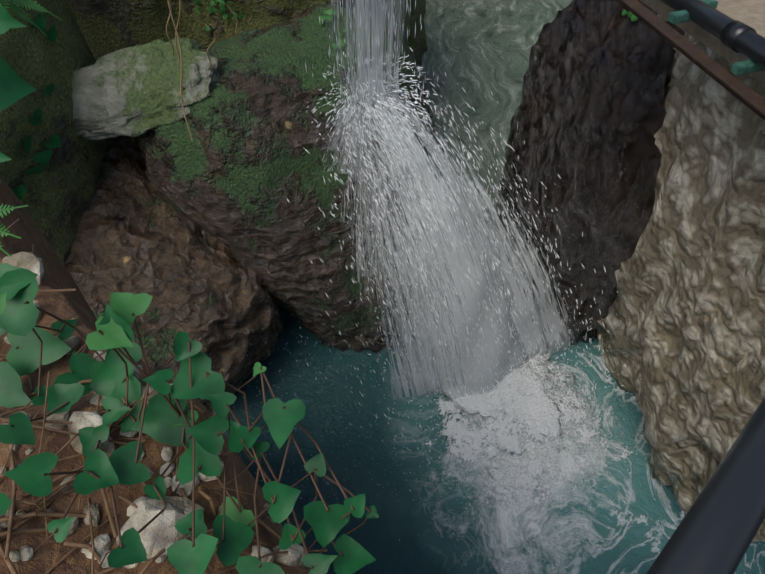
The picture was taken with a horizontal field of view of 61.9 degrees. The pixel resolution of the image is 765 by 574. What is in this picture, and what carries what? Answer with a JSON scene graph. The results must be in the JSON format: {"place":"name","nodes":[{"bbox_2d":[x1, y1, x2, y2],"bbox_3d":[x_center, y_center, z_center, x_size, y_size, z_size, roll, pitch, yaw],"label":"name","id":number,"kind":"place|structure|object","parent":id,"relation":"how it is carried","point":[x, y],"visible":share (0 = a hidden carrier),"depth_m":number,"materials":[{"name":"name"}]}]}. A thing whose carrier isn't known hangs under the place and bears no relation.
{"place":"outdoors","nodes":[
{"label":"outdoors","id":0,"kind":"place"},
{"bbox_2d":[0,176,310,573],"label":"earth bank","id":1,"kind":"structure","parent":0,"point":[49,553],"depth_m":1.18,"materials":[{"name":"brown soil"}]},
{"bbox_2d":[0,0,62,256],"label":"fern fronds","id":2,"kind":"object","parent":1,"relation":"attached to","point":[28,19],"visible":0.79,"depth_m":1.89,"materials":[{"name":"green plant"}]},
{"bbox_2d":[0,292,265,528],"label":"ivy leaves","id":3,"kind":"object","parent":1,"relation":"on","point":[125,306],"visible":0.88,"depth_m":1.06,"materials":[{"name":"green plant"}]},
{"bbox_2d":[0,252,305,568],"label":"limestone chips","id":4,"kind":"object","parent":1,"relation":"on","point":[160,532],"visible":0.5,"depth_m":1.12,"materials":[{"name":"beige stone"}]},
{"bbox_2d":[0,219,327,573],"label":"bank twigs","id":5,"kind":"object","parent":1,"relation":"on","point":[10,531],"visible":0.44,"depth_m":1.09,"materials":[{"name":"brown wood"}]},
{"bbox_2d":[66,0,426,66],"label":"mossy wall","id":6,"kind":"structure","parent":0,"point":[107,26],"depth_m":4.86,"materials":[{"name":"green plant"}]},
{"bbox_2d":[166,0,247,141],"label":"hanging vines","id":7,"kind":"object","parent":6,"relation":"hanging from","point":[176,37],"visible":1,"depth_m":3.15,"materials":[{"name":"brown"}]},
{"bbox_2d":[195,0,637,49],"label":"herb leaves","id":8,"kind":"object","parent":6,"relation":"on","point":[329,18],"visible":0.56,"depth_m":4.57,"materials":[{"name":"green plant"}]},
{"bbox_2d":[335,101,359,125],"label":"water splash","id":9,"kind":"object","parent":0,"point":[349,110],"visible":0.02,"depth_m":4.10,"materials":[{"name":"white liquid"}]},
{"bbox_2d":[209,0,764,573],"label":"river water","id":10,"kind":"structure","parent":0,"point":[477,50],"depth_m":5.03,"materials":[{"name":"teal liquid"}]},
{"bbox_2d":[0,0,117,263],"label":"mossy wall","id":11,"kind":"structure","parent":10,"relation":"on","point":[57,197],"depth_m":3.92,"materials":[{"name":"green plant"}]},
{"bbox_2d":[0,5,378,573],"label":"ivy","id":12,"kind":"object","parent":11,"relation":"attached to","point":[18,317],"depth_m":1.07,"materials":[{"name":"green plant"}]},
{"bbox_2d":[64,135,283,411],"bbox_3d":[-2.074,-0.170,5.363,2.877,2.262,1.750,40,68,20],"label":"boulder","id":13,"kind":"object","parent":10,"relation":"on","point":[137,233],"visible":0.5,"depth_m":4.45,"materials":[{"name":"brown stone"}]},
{"bbox_2d":[136,2,434,353],"bbox_3d":[-0.749,-0.828,5.470,2.297,3.138,2.458,1,60,1],"label":"boulder","id":14,"kind":"object","parent":10,"relation":"on","point":[238,171],"visible":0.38,"depth_m":4.25,"materials":[{"name":"brown stone"}]},
{"bbox_2d":[72,36,219,140],"bbox_3d":[-1.581,-1.246,4.012,1.161,0.448,0.518,1,60,1],"label":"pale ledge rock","id":15,"kind":"object","parent":14,"relation":"on","point":[133,91],"visible":0.73,"depth_m":3.96,"materials":[{"name":"grey stone"}]},
{"bbox_2d":[316,100,367,150],"bbox_3d":[-0.583,-0.551,4.575,1.198,1.568,0.250,-25,63,-14],"label":"water splash","id":16,"kind":"object","parent":14,"relation":"attached to","point":[339,129],"visible":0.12,"depth_m":4.16,"materials":[{"name":"white liquid"}]},
{"bbox_2d":[322,101,366,177],"bbox_3d":[-0.360,-0.421,4.593,1.026,1.684,0.430,-41,68,-21],"label":"water splash","id":17,"kind":"object","parent":14,"relation":"attached to","point":[356,139],"visible":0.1,"depth_m":4.22,"materials":[{"name":"white liquid"}]},
{"bbox_2d":[331,106,372,153],"bbox_3d":[-0.321,-0.649,4.569,0.796,1.394,0.307,-26,63,-14],"label":"water splash","id":18,"kind":"object","parent":14,"relation":"attached to","point":[348,132],"depth_m":4.20,"materials":[{"name":"white liquid"}]},
{"bbox_2d":[333,101,371,156],"bbox_3d":[-0.468,-0.683,4.545,0.922,1.365,0.184,-23,63,-13],"label":"water splash","id":19,"kind":"object","parent":14,"relation":"attached to","point":[346,125],"visible":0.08,"depth_m":4.20,"materials":[{"name":"white liquid"}]},
{"bbox_2d":[335,106,386,190],"bbox_3d":[-0.294,-0.513,4.653,0.820,1.679,0.506,-18,62,-10],"label":"water splash","id":20,"kind":"object","parent":14,"relation":"on","point":[356,169],"visible":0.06,"depth_m":4.24,"materials":[{"name":"white liquid"}]},
{"bbox_2d":[335,104,389,275],"bbox_3d":[-0.265,-0.371,4.685,0.814,1.868,0.694,-22,62,-12],"label":"water splash","id":21,"kind":"object","parent":14,"relation":"on","point":[365,223],"visible":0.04,"depth_m":4.46,"materials":[{"name":"white liquid"}]},
{"bbox_2d":[322,0,410,119],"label":"waterfall","id":22,"kind":"object","parent":14,"relation":"on","point":[363,71],"visible":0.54,"depth_m":3.70,"materials":[{"name":"white liquid"}]},
{"bbox_2d":[348,102,419,338],"bbox_3d":[0.095,-0.375,4.708,0.799,1.890,0.853,1,60,1],"label":"water splash","id":23,"kind":"object","parent":14,"relation":"on","point":[376,211],"visible":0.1,"depth_m":4.52,"materials":[{"name":"white liquid"}]},
{"bbox_2d":[361,105,415,327],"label":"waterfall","id":24,"kind":"structure","parent":14,"relation":"on","point":[384,220],"depth_m":4.62,"materials":[{"name":"white liquid"}]},
{"bbox_2d":[351,108,404,308],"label":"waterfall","id":25,"kind":"structure","parent":24,"relation":"attached to","point":[368,214],"depth_m":4.60,"materials":[{"name":"white liquid"}]},
{"bbox_2d":[371,105,413,281],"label":"waterfall","id":26,"kind":"structure","parent":14,"relation":"on","point":[392,198],"depth_m":4.57,"materials":[{"name":"white liquid"}]},
{"bbox_2d":[233,0,676,543],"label":"water spray droplets","id":27,"kind":"object","parent":10,"relation":"on","point":[370,107],"visible":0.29,"depth_m":4.17,"materials":[{"name":"white liquid"}]},
{"bbox_2d":[333,101,356,136],"bbox_3d":[-0.609,-0.724,4.536,1.125,1.346,0.135,-17,61,-9],"label":"water splash","id":28,"kind":"object","parent":27,"relation":"attached to","point":[341,117],"visible":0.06,"depth_m":4.12,"materials":[{"name":"white liquid"}]},
{"bbox_2d":[439,347,579,454],"bbox_3d":[1.016,0.785,5.342,1.389,0.269,1.277,1,60,1],"label":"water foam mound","id":29,"kind":"object","parent":10,"relation":"on","point":[503,435],"visible":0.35,"depth_m":5.15,"materials":[{"name":"white liquid"}]},
{"bbox_2d":[425,398,525,473],"bbox_3d":[0.786,1.150,5.134,0.919,0.144,0.765,1,60,1],"label":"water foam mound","id":30,"kind":"object","parent":29,"relation":"on","point":[471,437],"visible":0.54,"depth_m":5.05,"materials":[{"name":"white liquid"}]},
{"bbox_2d":[351,92,581,401],"bbox_3d":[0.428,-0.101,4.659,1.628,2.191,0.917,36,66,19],"label":"waterfall","id":31,"kind":"structure","parent":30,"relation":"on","point":[504,356],"depth_m":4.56,"materials":[{"name":"white liquid"}]},
{"bbox_2d":[517,378,602,450],"bbox_3d":[1.376,1.041,5.193,1.068,0.135,0.762,1,60,1],"label":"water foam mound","id":32,"kind":"object","parent":29,"relation":"on","point":[580,411],"visible":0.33,"depth_m":5.12,"materials":[{"name":"white liquid"}]},
{"bbox_2d":[574,430,637,476],"bbox_3d":[1.719,1.305,5.043,0.834,0.087,0.513,1,60,1],"label":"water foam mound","id":33,"kind":"object","parent":32,"relation":"on","point":[582,461],"visible":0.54,"depth_m":4.99,"materials":[{"name":"white liquid"}]},
{"bbox_2d":[480,439,571,512],"bbox_3d":[1.115,1.464,4.950,0.903,0.111,0.778,1,60,1],"label":"water foam","id":34,"kind":"object","parent":10,"relation":"on","point":[535,467],"visible":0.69,"depth_m":4.90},
{"bbox_2d":[493,0,684,344],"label":"wet rock","id":35,"kind":"object","parent":10,"relation":"on","point":[588,117],"visible":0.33,"depth_m":4.15,"materials":[{"name":"black stone"}]},
{"bbox_2d":[597,14,764,541],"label":"rock wall","id":36,"kind":"structure","parent":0,"point":[685,336],"depth_m":3.48,"materials":[{"name":"beige stone"}]},
{"bbox_2d":[616,0,764,119],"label":"walkway steel beams","id":37,"kind":"structure","parent":36,"relation":"attached to","point":[745,94],"depth_m":2.12,"materials":[{"name":"brown metal"}]},
{"bbox_2d":[640,0,764,85],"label":"walkway deck slab","id":38,"kind":"structure","parent":36,"relation":"attached to","point":[750,13],"depth_m":2.29,"materials":[{"name":"grey concrete"}]},
{"bbox_2d":[660,0,764,67],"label":"pipe","id":39,"kind":"object","parent":38,"relation":"attached to","point":[737,36],"visible":1,"depth_m":2.08,"materials":[{"name":"black metal"}]},
{"bbox_2d":[668,0,764,75],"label":"green walkway brackets","id":40,"kind":"object","parent":38,"relation":"attached to","point":[740,67],"visible":0.54,"depth_m":2.01,"materials":[{"name":"metal"}]},
{"bbox_2d":[646,397,764,573],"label":"hand rail","id":41,"kind":"object","parent":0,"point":[717,528],"visible":1,"depth_m":0.76,"materials":[{"name":"black metal"}]}
]}

